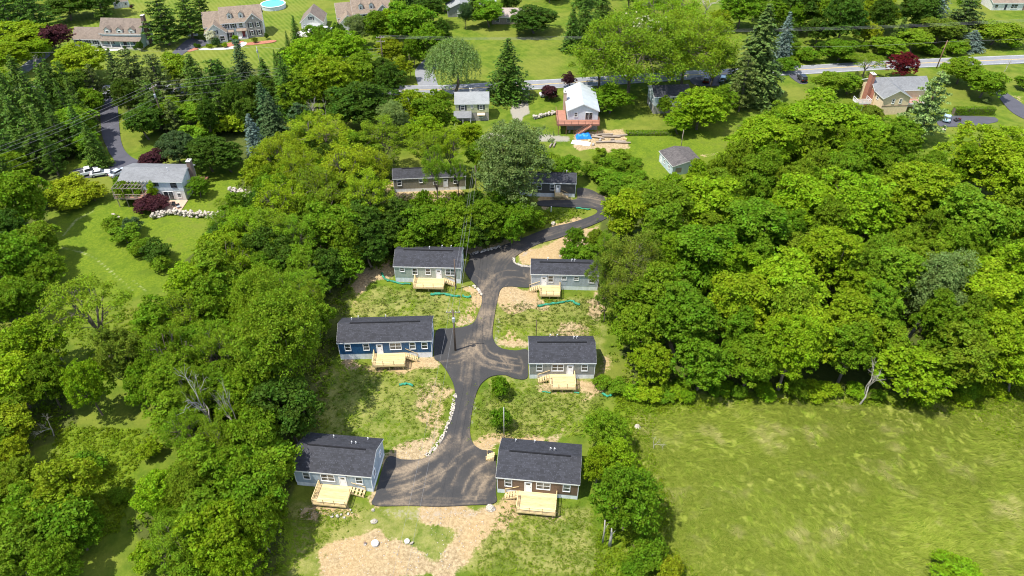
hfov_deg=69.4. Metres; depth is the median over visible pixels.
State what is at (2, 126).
spruce tree
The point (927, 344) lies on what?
broadleaf tree
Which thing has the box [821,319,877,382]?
broadleaf tree
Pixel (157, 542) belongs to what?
broadleaf tree
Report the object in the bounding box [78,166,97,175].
pickup truck
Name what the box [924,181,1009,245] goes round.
broadleaf tree
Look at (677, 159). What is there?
shed
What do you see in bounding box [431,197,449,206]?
shrub
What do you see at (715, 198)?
broadleaf tree
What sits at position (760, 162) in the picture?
broadleaf tree
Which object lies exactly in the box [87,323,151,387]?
broadleaf tree
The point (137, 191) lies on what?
shrub
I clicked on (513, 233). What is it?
shrub
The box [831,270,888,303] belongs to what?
broadleaf tree
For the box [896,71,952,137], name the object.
pine tree
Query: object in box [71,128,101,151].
broadleaf tree
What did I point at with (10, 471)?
broadleaf tree
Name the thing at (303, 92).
broadleaf tree
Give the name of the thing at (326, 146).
broadleaf tree
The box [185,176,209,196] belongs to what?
broadleaf tree
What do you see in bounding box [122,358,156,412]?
broadleaf tree
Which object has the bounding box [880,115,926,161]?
broadleaf tree
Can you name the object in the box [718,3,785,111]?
spruce tree
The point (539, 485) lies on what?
window
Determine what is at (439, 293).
silt sock
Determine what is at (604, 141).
log
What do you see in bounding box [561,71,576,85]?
broadleaf tree
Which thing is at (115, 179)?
shrub
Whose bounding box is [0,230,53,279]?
broadleaf tree
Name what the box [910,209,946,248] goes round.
broadleaf tree
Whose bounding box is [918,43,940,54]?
shrub
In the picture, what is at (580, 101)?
gabled house
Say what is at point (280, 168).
broadleaf tree
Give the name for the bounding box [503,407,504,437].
utility pole
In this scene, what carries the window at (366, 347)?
in the manufactured home at (358, 337)
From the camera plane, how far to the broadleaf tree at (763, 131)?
169.07 m
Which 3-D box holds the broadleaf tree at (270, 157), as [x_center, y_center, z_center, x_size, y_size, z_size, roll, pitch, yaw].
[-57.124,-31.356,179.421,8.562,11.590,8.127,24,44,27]
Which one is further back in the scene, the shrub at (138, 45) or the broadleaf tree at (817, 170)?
the shrub at (138, 45)
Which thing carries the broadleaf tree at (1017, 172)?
on the ground at (84, 244)
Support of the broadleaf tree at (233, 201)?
on the ground at (84, 244)
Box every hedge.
[626,129,674,135]
[951,106,996,115]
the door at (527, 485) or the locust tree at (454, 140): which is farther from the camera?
the locust tree at (454, 140)
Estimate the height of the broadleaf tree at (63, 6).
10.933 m
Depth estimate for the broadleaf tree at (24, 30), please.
237.52 m
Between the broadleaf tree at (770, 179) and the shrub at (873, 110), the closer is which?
the broadleaf tree at (770, 179)
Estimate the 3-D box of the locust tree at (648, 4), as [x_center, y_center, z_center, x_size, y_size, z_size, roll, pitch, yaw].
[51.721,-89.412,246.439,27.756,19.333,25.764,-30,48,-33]
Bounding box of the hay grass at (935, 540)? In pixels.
[602,372,1023,575]
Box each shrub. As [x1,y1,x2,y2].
[42,180,68,206]
[46,171,89,193]
[55,186,93,210]
[73,449,108,481]
[82,181,108,200]
[100,214,122,231]
[106,221,140,242]
[106,486,130,504]
[110,176,125,191]
[114,180,130,200]
[121,216,143,230]
[125,237,151,255]
[127,181,144,195]
[127,539,160,574]
[133,193,167,213]
[134,435,164,460]
[135,41,143,50]
[138,236,171,263]
[146,180,157,195]
[149,197,169,209]
[149,254,173,270]
[176,125,213,138]
[194,110,230,133]
[204,30,217,40]
[211,37,219,46]
[217,112,251,131]
[409,198,429,207]
[414,189,434,206]
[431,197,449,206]
[447,192,465,204]
[489,406,513,427]
[490,213,506,237]
[491,375,510,396]
[500,210,524,245]
[525,210,547,227]
[559,243,579,258]
[574,243,597,259]
[584,161,600,175]
[588,167,614,181]
[591,154,600,162]
[591,373,612,390]
[595,147,606,155]
[596,180,620,194]
[598,157,626,171]
[602,155,616,162]
[603,172,635,187]
[606,148,626,159]
[607,190,616,196]
[608,376,627,393]
[619,175,646,191]
[619,554,648,575]
[621,381,650,401]
[623,153,631,159]
[625,156,641,165]
[627,531,669,573]
[629,164,640,171]
[631,169,647,178]
[635,385,662,403]
[648,383,664,398]
[655,553,684,575]
[657,379,672,390]
[659,388,675,403]
[663,383,689,402]
[672,376,691,389]
[678,390,696,402]
[703,381,728,397]
[716,379,733,397]
[729,384,747,398]
[753,379,771,393]
[754,382,776,402]
[773,57,802,71]
[782,376,811,399]
[789,42,802,49]
[790,51,801,58]
[795,46,823,61]
[804,377,827,403]
[809,380,830,393]
[815,40,831,53]
[821,381,844,397]
[843,54,859,61]
[845,380,866,399]
[859,41,870,51]
[861,104,884,117]
[869,389,887,400]
[910,388,939,407]
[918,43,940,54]
[926,548,984,575]
[935,49,945,55]
[941,39,970,53]
[949,391,975,406]
[952,380,981,399]
[958,38,971,48]
[969,377,996,395]
[981,97,992,102]
[988,380,1012,401]
[1006,40,1022,48]
[1014,75,1023,88]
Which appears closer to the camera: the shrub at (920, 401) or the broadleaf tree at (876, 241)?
the shrub at (920, 401)
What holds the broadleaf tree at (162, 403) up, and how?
on the ground at (84, 244)
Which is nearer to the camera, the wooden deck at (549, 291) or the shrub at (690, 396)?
the shrub at (690, 396)
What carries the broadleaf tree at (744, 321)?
on the ground at (84, 244)
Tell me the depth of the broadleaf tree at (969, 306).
125.41 m
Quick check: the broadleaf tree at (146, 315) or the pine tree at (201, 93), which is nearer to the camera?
the broadleaf tree at (146, 315)
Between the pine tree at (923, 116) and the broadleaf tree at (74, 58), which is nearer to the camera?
the pine tree at (923, 116)
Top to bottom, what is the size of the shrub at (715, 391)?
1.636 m
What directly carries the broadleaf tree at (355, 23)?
on the ground at (84, 244)
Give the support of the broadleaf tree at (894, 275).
on the ground at (84, 244)
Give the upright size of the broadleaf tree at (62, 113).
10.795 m
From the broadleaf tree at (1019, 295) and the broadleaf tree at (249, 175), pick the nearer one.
the broadleaf tree at (1019, 295)
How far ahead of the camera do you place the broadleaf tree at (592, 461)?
107.06 m
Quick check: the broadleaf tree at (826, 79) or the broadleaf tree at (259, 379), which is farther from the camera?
the broadleaf tree at (826, 79)
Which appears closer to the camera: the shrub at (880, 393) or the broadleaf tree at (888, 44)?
the shrub at (880, 393)
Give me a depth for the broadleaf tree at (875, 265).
132.66 m
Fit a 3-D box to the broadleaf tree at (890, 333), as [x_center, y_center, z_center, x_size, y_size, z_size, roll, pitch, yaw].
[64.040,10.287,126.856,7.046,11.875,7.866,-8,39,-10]
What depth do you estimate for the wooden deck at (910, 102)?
211.86 m
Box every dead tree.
[33,415,54,435]
[173,364,216,436]
[212,378,236,419]
[307,98,316,110]
[602,520,608,542]
[608,528,614,547]
[702,0,718,13]
[859,358,883,404]
[908,321,920,339]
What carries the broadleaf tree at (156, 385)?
on the ground at (84, 244)
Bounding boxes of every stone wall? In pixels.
[150,207,224,217]
[227,186,248,195]
[330,509,352,518]
[424,393,456,456]
[470,245,500,254]
[472,285,482,295]
[512,258,530,267]
[532,110,555,119]
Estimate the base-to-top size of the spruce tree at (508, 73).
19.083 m
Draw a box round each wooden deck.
[311,479,365,507]
[372,348,417,369]
[413,275,454,291]
[504,486,556,516]
[529,281,559,298]
[538,370,575,391]
[554,190,567,199]
[555,110,599,135]
[853,95,871,109]
[907,95,923,107]
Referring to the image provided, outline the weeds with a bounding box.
[50,149,1023,575]
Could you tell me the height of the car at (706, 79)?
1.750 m
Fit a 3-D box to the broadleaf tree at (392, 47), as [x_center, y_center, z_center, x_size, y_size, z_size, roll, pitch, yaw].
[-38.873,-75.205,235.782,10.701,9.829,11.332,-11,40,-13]
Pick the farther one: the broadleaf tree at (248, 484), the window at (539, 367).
the window at (539, 367)
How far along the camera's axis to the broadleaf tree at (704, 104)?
196.62 m
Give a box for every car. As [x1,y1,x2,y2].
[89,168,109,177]
[108,167,122,177]
[702,75,710,83]
[719,75,725,81]
[797,74,807,81]
[942,114,951,122]
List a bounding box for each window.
[170,183,176,187]
[302,472,310,479]
[320,474,334,481]
[344,344,351,350]
[355,477,362,484]
[363,343,369,350]
[389,342,401,349]
[409,342,415,349]
[412,268,417,274]
[421,342,427,348]
[425,268,430,274]
[445,269,453,275]
[504,479,511,486]
[536,364,542,370]
[536,482,550,490]
[548,276,553,282]
[550,184,554,189]
[551,364,563,370]
[562,485,570,491]
[581,364,587,370]
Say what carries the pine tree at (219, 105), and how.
on the ground at (84, 244)
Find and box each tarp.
[571,140,590,145]
[575,132,591,139]
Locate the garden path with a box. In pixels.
[198,42,246,49]
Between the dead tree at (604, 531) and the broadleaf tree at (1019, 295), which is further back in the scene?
the broadleaf tree at (1019, 295)
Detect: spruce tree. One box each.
[0,71,30,121]
[0,95,34,148]
[0,104,13,139]
[5,54,34,108]
[15,71,54,142]
[29,105,68,160]
[32,62,63,108]
[37,84,56,111]
[40,58,65,96]
[44,104,73,153]
[51,78,68,104]
[63,75,94,118]
[66,103,99,158]
[80,122,115,168]
[178,54,213,103]
[186,67,204,102]
[214,58,229,83]
[230,40,255,92]
[243,113,265,159]
[253,82,284,138]
[257,57,274,98]
[259,91,289,142]
[271,58,278,80]
[272,69,280,104]
[274,54,304,122]
[284,30,289,46]
[290,15,303,42]
[397,0,412,5]
[467,0,480,20]
[485,38,536,109]
[558,6,581,55]
[570,0,597,9]
[573,0,596,44]
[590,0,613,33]
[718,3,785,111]
[771,11,793,61]
[777,17,799,49]
[884,17,908,52]
[909,0,944,28]
[934,0,951,18]
[957,30,985,54]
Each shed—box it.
[113,0,128,8]
[659,146,699,174]
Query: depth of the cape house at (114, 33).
249.59 m
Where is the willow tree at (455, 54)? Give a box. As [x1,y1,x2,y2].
[423,36,482,94]
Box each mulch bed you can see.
[223,41,243,46]
[246,40,276,44]
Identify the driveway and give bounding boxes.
[19,52,49,72]
[69,94,138,177]
[167,38,207,59]
[372,188,609,506]
[690,75,732,86]
[789,74,807,83]
[937,116,997,126]
[996,90,1023,118]
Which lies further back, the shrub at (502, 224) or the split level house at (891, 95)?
the split level house at (891, 95)
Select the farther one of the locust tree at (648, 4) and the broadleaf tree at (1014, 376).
the locust tree at (648, 4)
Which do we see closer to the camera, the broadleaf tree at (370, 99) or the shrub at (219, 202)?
the shrub at (219, 202)
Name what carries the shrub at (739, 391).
on the ground at (84, 244)
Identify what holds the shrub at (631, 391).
on the ground at (84, 244)
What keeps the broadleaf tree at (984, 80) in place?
on the ground at (84, 244)
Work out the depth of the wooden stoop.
114.79 m
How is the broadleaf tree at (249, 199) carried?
on the ground at (84, 244)
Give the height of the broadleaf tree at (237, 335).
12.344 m
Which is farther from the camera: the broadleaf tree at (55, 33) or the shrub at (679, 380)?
the broadleaf tree at (55, 33)
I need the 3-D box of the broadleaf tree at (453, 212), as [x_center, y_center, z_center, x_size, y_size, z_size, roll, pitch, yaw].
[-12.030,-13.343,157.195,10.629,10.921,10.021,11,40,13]
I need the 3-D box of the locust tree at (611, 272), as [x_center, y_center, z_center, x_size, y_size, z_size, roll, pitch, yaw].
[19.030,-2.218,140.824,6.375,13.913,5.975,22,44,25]
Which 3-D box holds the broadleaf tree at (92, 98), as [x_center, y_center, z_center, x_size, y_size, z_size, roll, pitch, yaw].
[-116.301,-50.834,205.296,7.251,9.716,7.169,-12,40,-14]
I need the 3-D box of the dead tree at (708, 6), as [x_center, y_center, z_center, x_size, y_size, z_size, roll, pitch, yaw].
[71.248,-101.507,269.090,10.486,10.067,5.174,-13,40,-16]
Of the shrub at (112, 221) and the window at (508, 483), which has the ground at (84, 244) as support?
the shrub at (112, 221)
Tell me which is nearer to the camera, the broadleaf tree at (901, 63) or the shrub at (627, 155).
the shrub at (627, 155)
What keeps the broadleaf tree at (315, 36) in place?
on the ground at (84, 244)
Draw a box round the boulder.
[486,504,494,511]
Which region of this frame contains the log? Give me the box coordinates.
[596,141,615,142]
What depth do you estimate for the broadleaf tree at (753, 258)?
137.29 m
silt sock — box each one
[381,272,410,284]
[399,382,413,386]
[430,292,459,296]
[537,301,564,306]
[565,300,579,305]
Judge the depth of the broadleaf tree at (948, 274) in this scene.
129.06 m
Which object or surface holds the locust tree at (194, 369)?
on the ground at (84, 244)
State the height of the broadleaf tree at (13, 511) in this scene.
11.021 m
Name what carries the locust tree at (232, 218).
on the ground at (84, 244)
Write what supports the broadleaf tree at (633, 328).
on the ground at (84, 244)
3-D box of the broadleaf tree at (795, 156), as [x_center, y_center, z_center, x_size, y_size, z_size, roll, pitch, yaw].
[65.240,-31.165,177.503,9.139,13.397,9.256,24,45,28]
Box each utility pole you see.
[149,85,167,132]
[376,36,384,62]
[446,310,459,350]
[454,259,456,289]
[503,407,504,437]
[936,40,947,68]
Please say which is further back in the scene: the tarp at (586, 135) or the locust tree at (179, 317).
the tarp at (586, 135)
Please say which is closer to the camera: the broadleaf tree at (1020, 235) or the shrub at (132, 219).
the broadleaf tree at (1020, 235)
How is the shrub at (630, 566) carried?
on the ground at (84, 244)
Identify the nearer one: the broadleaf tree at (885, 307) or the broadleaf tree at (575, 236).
the broadleaf tree at (885, 307)
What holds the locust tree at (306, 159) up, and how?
on the ground at (84, 244)
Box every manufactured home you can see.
[293,432,383,491]
[336,315,433,359]
[392,165,465,191]
[393,245,463,282]
[496,438,581,499]
[517,170,576,196]
[528,334,596,378]
[530,258,599,289]
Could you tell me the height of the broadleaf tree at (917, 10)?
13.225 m
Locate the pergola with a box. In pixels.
[111,180,146,206]
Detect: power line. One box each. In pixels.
[381,36,581,38]
[393,311,449,571]
[406,313,455,574]
[730,20,1020,30]
[734,21,1023,31]
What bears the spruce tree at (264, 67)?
on the ground at (84, 244)
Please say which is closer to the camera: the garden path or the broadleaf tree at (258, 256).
the broadleaf tree at (258, 256)
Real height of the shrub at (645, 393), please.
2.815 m
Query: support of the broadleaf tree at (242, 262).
on the ground at (84, 244)
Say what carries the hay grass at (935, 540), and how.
on the ground at (84, 244)
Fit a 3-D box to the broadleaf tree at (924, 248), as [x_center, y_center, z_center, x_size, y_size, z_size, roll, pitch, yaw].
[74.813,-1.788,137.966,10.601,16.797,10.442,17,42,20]
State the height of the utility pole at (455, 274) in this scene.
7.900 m
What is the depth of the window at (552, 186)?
174.29 m
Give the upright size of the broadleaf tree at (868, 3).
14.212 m
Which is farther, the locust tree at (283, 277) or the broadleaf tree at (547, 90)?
the broadleaf tree at (547, 90)
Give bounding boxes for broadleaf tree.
[0,20,48,42]
[0,36,33,70]
[0,67,18,84]
[0,150,34,171]
[0,169,51,224]
[0,207,25,234]
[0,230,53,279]
[0,275,18,318]
[0,275,50,318]
[0,299,10,327]
[0,313,69,365]
[0,350,42,410]
[0,390,29,429]
[0,400,36,445]
[0,420,19,461]
[0,434,30,462]
[0,454,44,500]
[0,457,33,504]
[0,480,52,550]
[0,518,44,575]
[7,228,59,254]
[16,220,62,249]
[18,351,69,407]
[21,456,103,519]
[21,491,106,552]
[23,251,68,293]
[25,534,84,575]
[26,38,52,59]
[36,23,75,48]
[43,0,85,20]
[43,506,104,556]
[48,105,99,139]
[50,41,105,81]
[53,68,87,102]
[59,357,117,415]
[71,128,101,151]
[76,87,105,120]
[80,0,119,9]
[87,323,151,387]
[103,48,155,96]
[107,77,139,110]
[121,100,164,139]
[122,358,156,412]
[127,294,188,350]
[128,468,180,519]
[130,335,165,371]
[137,148,169,163]
[139,351,193,413]
[141,383,211,438]
[147,506,181,546]
[151,95,180,123]
[153,130,194,163]
[158,453,216,510]
[160,50,186,87]
[162,260,208,319]
[163,288,195,321]
[163,540,209,575]
[168,434,233,498]
[170,485,238,550]
[171,101,200,124]
[171,498,267,571]
[174,323,227,372]
[183,134,232,171]
[184,274,237,326]
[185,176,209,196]
[187,314,231,362]
[190,240,242,286]
[190,358,243,417]
[191,225,243,257]
[195,95,219,131]
[196,442,252,494]
[201,220,244,238]
[203,269,239,294]
[203,535,267,575]
[206,141,243,171]
[211,369,264,424]
[214,191,249,221]
[217,404,280,447]
[218,80,248,115]
[218,470,289,541]
[219,286,326,385]
[225,204,267,232]
[226,359,277,388]
[227,261,282,326]
[227,319,259,362]
[228,432,303,484]
[231,97,259,122]
[231,245,252,271]
[234,333,261,381]
[235,266,282,287]
[237,454,288,487]
[237,496,282,553]
[238,154,273,191]
[239,74,276,105]
[239,225,278,263]
[240,190,280,212]
[246,374,327,445]
[248,251,285,273]
[252,163,272,183]
[252,172,291,211]
[255,233,293,279]
[256,400,283,423]
[257,135,287,162]
[263,493,288,535]
[273,46,291,68]
[275,155,306,183]
[276,70,322,110]
[276,287,318,347]
[278,36,339,79]
[279,244,316,285]
[291,110,322,139]
[292,62,317,78]
[293,193,331,243]
[298,199,364,249]
[299,53,360,99]
[301,24,333,50]
[302,139,337,157]
[302,156,343,189]
[305,247,347,293]
[305,295,337,339]
[309,30,328,54]
[320,27,374,62]
[323,86,362,126]
[325,220,363,258]
[326,21,346,39]
[330,81,401,123]
[332,246,364,283]
[335,157,352,186]
[338,130,377,155]
[338,171,384,212]
[342,55,376,83]
[343,13,371,37]
[346,195,383,240]
[349,50,373,80]
[352,226,389,268]
[363,10,389,41]
[369,56,393,76]
[373,36,407,61]
[373,61,407,98]
[374,218,400,248]
[375,18,400,40]
[375,99,408,134]
[377,196,420,235]
[383,0,401,24]
[385,0,438,39]
[390,55,414,75]
[390,226,430,247]
[393,89,435,120]
[398,203,455,244]
[402,32,424,67]
[402,113,447,148]
[406,23,445,62]
[410,97,460,126]
[411,0,450,19]
[430,88,451,108]
[430,229,458,246]
[433,17,452,40]
[433,199,477,243]
[453,224,478,254]
[456,122,483,148]
[457,2,472,28]
[463,189,483,206]
[464,141,491,163]
[464,199,510,240]
[464,220,491,248]
[470,118,555,208]
[471,147,493,182]
[472,0,503,26]
[486,184,521,211]
[501,0,521,7]
[503,202,536,238]
[509,4,559,33]
[537,152,561,171]
[541,85,557,98]
[552,154,585,176]
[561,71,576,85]
[563,227,586,246]
[582,406,633,448]
[582,445,613,483]
[584,229,604,251]
[587,462,667,534]
[591,82,637,113]
[595,436,644,484]
[600,187,651,239]
[608,302,665,359]
[613,276,655,318]
[622,340,675,385]
[630,260,682,317]
[633,177,699,246]
[642,201,684,249]
[645,280,724,357]
[653,171,688,206]
[654,231,692,279]
[656,95,673,116]
[663,108,692,133]
[668,86,729,129]
[669,223,734,296]
[669,336,734,390]
[672,175,746,225]
[684,158,711,196]
[695,209,723,228]
[696,167,739,212]
[697,240,746,296]
[706,152,735,175]
[707,270,771,334]
[709,9,732,26]
[710,84,739,112]
[714,114,808,175]
[717,332,780,387]
[718,0,762,29]
[719,195,791,256]
[719,304,758,352]
[725,137,754,176]
[732,176,753,198]
[732,252,772,279]
[735,149,778,199]
[739,170,771,199]
[740,114,760,141]
[744,232,775,268]
[751,245,831,315]
[754,0,793,23]
[754,141,783,174]
[754,313,823,390]
[756,113,788,143]
[758,169,774,198]
[760,304,839,372]
[762,109,787,117]
[764,280,820,336]
[765,198,786,209]
[768,100,788,115]
[769,86,856,152]
[769,172,835,228]
[770,157,816,195]
[774,207,806,247]
[775,118,799,160]
[776,0,825,24]
[776,206,812,252]
[778,106,797,123]
[778,140,805,180]
[779,229,824,276]
[785,2,806,27]
[788,224,864,291]
[794,120,824,158]
[801,18,837,43]
[801,147,830,176]
[805,165,822,180]
[806,193,857,234]
[809,165,901,241]
[810,0,838,22]
[810,71,850,90]
[816,123,855,159]
[820,0,870,37]
[820,38,860,60]
[820,164,844,193]
[820,288,881,346]
[821,150,865,184]
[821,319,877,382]
[828,233,862,289]
[829,109,890,148]
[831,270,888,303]
[832,102,864,122]
[836,245,893,292]
[837,71,862,93]
[837,140,855,154]
[841,140,874,181]
[852,21,883,41]
[853,245,931,306]
[855,123,889,166]
[855,232,897,270]
[859,200,909,240]
[862,187,892,238]
[863,0,900,21]
[863,277,907,325]
[866,159,901,195]
[867,0,899,35]
[867,145,898,174]
[870,36,909,55]
[871,317,912,369]
[871,344,956,403]
[877,152,921,173]
[879,161,961,229]
[879,224,923,254]
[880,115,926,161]
[882,121,915,160]
[885,50,920,76]
[895,0,939,28]
[897,28,935,51]
[898,238,949,306]
[901,247,981,332]
[907,287,967,342]
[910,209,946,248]
[912,151,950,205]
[917,313,991,352]
[918,16,967,43]
[922,149,947,163]
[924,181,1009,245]
[929,319,1000,388]
[931,223,979,266]
[933,120,1023,190]
[937,56,984,83]
[947,142,987,183]
[955,246,989,268]
[955,255,1023,324]
[956,0,977,8]
[958,221,991,254]
[959,200,1023,255]
[960,290,994,326]
[965,69,1012,97]
[965,256,1003,274]
[968,309,1023,383]
[970,19,1021,44]
[983,156,1023,221]
[991,240,1023,283]
[995,237,1023,264]
[996,184,1023,223]
[998,348,1023,391]
[1002,27,1023,42]
[1006,288,1023,326]
[1009,227,1023,240]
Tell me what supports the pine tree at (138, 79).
on the ground at (84, 244)
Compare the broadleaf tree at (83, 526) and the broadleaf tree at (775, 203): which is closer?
the broadleaf tree at (83, 526)
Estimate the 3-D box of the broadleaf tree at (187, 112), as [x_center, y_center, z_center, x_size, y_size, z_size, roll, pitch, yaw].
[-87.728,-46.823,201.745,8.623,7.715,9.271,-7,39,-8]
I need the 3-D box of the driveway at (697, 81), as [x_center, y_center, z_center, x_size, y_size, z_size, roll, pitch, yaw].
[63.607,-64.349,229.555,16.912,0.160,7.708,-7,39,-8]
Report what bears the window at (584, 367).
in the manufactured home at (566, 355)
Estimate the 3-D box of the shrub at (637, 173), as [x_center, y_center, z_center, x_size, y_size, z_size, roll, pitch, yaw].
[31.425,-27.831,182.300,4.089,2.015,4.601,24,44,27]
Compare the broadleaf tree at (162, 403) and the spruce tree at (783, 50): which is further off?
the spruce tree at (783, 50)
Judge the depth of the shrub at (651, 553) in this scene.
99.15 m
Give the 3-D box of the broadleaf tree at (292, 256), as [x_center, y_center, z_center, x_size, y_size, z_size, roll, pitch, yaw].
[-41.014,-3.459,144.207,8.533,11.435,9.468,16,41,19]
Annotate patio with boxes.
[153,200,187,211]
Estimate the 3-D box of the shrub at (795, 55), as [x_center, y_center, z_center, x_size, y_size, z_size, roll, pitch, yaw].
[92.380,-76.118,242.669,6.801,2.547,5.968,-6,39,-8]
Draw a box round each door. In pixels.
[163,191,174,198]
[338,476,347,485]
[376,344,383,352]
[436,269,441,277]
[443,179,447,186]
[524,482,531,491]
[541,276,546,284]
[556,185,560,192]
[566,365,573,374]
[585,112,592,119]
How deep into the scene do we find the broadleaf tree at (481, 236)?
154.91 m
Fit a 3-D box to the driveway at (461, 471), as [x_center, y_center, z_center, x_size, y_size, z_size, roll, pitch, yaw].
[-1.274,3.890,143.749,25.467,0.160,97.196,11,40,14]
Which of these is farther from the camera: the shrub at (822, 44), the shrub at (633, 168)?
the shrub at (822, 44)
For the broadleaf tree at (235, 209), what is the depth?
150.84 m
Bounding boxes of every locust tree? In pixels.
[30,272,133,357]
[134,320,205,377]
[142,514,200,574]
[144,325,180,359]
[154,289,209,336]
[157,406,211,449]
[170,363,215,413]
[181,414,237,451]
[187,318,240,371]
[203,210,228,232]
[204,231,257,279]
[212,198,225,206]
[218,207,274,247]
[238,207,300,243]
[249,131,309,173]
[252,174,308,239]
[257,268,298,295]
[269,144,323,189]
[273,213,323,247]
[276,132,302,162]
[280,109,356,154]
[283,252,328,286]
[284,267,330,298]
[286,127,312,146]
[288,275,325,308]
[289,165,353,213]
[314,137,383,185]
[340,165,395,212]
[349,146,392,196]
[355,113,414,168]
[405,130,448,163]
[421,145,450,198]
[432,125,467,165]
[445,157,466,196]
[564,5,695,94]
[567,35,629,88]
[584,255,616,304]
[593,229,621,271]
[594,281,616,321]
[597,247,629,286]
[598,266,638,319]
[600,229,667,286]
[623,0,701,23]
[636,6,741,83]
[691,44,738,88]
[846,52,885,76]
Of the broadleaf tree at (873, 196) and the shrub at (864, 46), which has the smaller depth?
the broadleaf tree at (873, 196)
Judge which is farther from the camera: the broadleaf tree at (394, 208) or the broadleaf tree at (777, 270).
the broadleaf tree at (394, 208)
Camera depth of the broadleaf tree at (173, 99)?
199.12 m
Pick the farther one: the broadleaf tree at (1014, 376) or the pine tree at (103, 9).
the pine tree at (103, 9)
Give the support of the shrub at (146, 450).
on the ground at (84, 244)
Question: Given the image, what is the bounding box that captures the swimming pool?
[260,0,285,10]
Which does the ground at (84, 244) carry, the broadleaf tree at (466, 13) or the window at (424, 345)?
the broadleaf tree at (466, 13)
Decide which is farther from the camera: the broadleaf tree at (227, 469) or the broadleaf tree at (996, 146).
the broadleaf tree at (996, 146)
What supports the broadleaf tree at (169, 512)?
on the ground at (84, 244)
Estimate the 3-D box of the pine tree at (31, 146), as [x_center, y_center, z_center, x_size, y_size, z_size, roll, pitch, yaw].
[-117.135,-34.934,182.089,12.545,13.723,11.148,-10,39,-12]
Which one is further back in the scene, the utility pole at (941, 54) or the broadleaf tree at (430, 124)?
the utility pole at (941, 54)
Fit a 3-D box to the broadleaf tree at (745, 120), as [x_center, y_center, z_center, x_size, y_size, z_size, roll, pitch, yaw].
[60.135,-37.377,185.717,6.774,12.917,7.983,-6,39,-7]
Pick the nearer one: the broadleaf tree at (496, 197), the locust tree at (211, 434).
the locust tree at (211, 434)
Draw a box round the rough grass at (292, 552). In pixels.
[266,284,614,575]
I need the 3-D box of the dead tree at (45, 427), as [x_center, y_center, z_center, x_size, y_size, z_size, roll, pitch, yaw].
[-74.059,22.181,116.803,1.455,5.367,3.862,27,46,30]
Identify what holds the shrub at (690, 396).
on the ground at (84, 244)
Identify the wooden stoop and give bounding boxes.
[486,448,494,460]
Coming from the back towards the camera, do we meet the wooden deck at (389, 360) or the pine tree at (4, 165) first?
the pine tree at (4, 165)
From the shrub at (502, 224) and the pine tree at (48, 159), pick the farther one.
the pine tree at (48, 159)
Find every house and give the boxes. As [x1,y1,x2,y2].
[71,14,152,49]
[117,159,196,199]
[201,4,264,43]
[334,0,389,30]
[446,0,495,16]
[454,87,488,124]
[492,8,521,23]
[563,82,599,129]
[647,84,689,113]
[858,72,927,114]
[981,0,1023,9]
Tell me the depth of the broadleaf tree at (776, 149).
166.09 m
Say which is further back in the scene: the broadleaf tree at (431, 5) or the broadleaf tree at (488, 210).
the broadleaf tree at (431, 5)
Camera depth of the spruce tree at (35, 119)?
184.17 m
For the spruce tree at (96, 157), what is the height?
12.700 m
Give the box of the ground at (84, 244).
[0,0,1023,575]
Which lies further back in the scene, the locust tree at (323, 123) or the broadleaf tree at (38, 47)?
the broadleaf tree at (38, 47)
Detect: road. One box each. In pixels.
[19,55,1023,94]
[415,59,437,84]
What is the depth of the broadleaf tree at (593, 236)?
154.39 m
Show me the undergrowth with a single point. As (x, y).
(317, 368)
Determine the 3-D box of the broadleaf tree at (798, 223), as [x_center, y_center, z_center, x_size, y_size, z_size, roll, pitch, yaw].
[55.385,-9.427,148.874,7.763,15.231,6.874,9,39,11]
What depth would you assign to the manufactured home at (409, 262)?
148.54 m
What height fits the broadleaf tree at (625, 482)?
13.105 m
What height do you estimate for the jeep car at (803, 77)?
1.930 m
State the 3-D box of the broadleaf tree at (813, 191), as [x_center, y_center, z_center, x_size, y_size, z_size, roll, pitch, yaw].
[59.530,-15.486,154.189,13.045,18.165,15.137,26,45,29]
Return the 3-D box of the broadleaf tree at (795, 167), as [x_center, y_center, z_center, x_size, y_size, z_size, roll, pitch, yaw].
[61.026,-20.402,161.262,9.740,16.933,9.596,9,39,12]
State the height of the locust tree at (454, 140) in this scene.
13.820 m
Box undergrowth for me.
[1,124,1015,575]
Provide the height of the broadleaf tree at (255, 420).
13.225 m
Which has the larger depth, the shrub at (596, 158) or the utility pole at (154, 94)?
the utility pole at (154, 94)
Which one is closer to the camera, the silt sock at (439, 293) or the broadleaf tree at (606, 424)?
the broadleaf tree at (606, 424)
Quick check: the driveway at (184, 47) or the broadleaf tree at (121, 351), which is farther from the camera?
the driveway at (184, 47)
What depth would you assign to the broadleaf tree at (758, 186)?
155.08 m
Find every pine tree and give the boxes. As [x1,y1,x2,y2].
[0,0,26,29]
[0,128,31,168]
[0,152,11,174]
[9,119,68,172]
[12,0,61,25]
[35,128,68,175]
[44,112,77,157]
[52,60,75,93]
[53,87,72,129]
[68,92,101,128]
[79,63,111,100]
[90,0,114,17]
[103,48,121,83]
[131,80,162,110]
[134,77,143,106]
[135,53,185,101]
[139,0,192,45]
[146,93,167,129]
[161,98,186,130]
[173,0,204,37]
[191,0,208,20]
[193,78,217,103]
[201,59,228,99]
[210,91,231,122]
[221,68,248,100]
[281,102,310,134]
[729,54,759,111]
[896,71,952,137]
[940,0,987,38]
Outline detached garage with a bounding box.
[300,4,326,29]
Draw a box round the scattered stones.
[301,228,594,575]
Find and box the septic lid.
[371,540,377,547]
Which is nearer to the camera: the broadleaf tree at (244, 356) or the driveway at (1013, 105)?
the broadleaf tree at (244, 356)
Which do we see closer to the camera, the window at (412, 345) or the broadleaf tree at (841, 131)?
the window at (412, 345)
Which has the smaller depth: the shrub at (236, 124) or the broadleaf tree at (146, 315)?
the broadleaf tree at (146, 315)

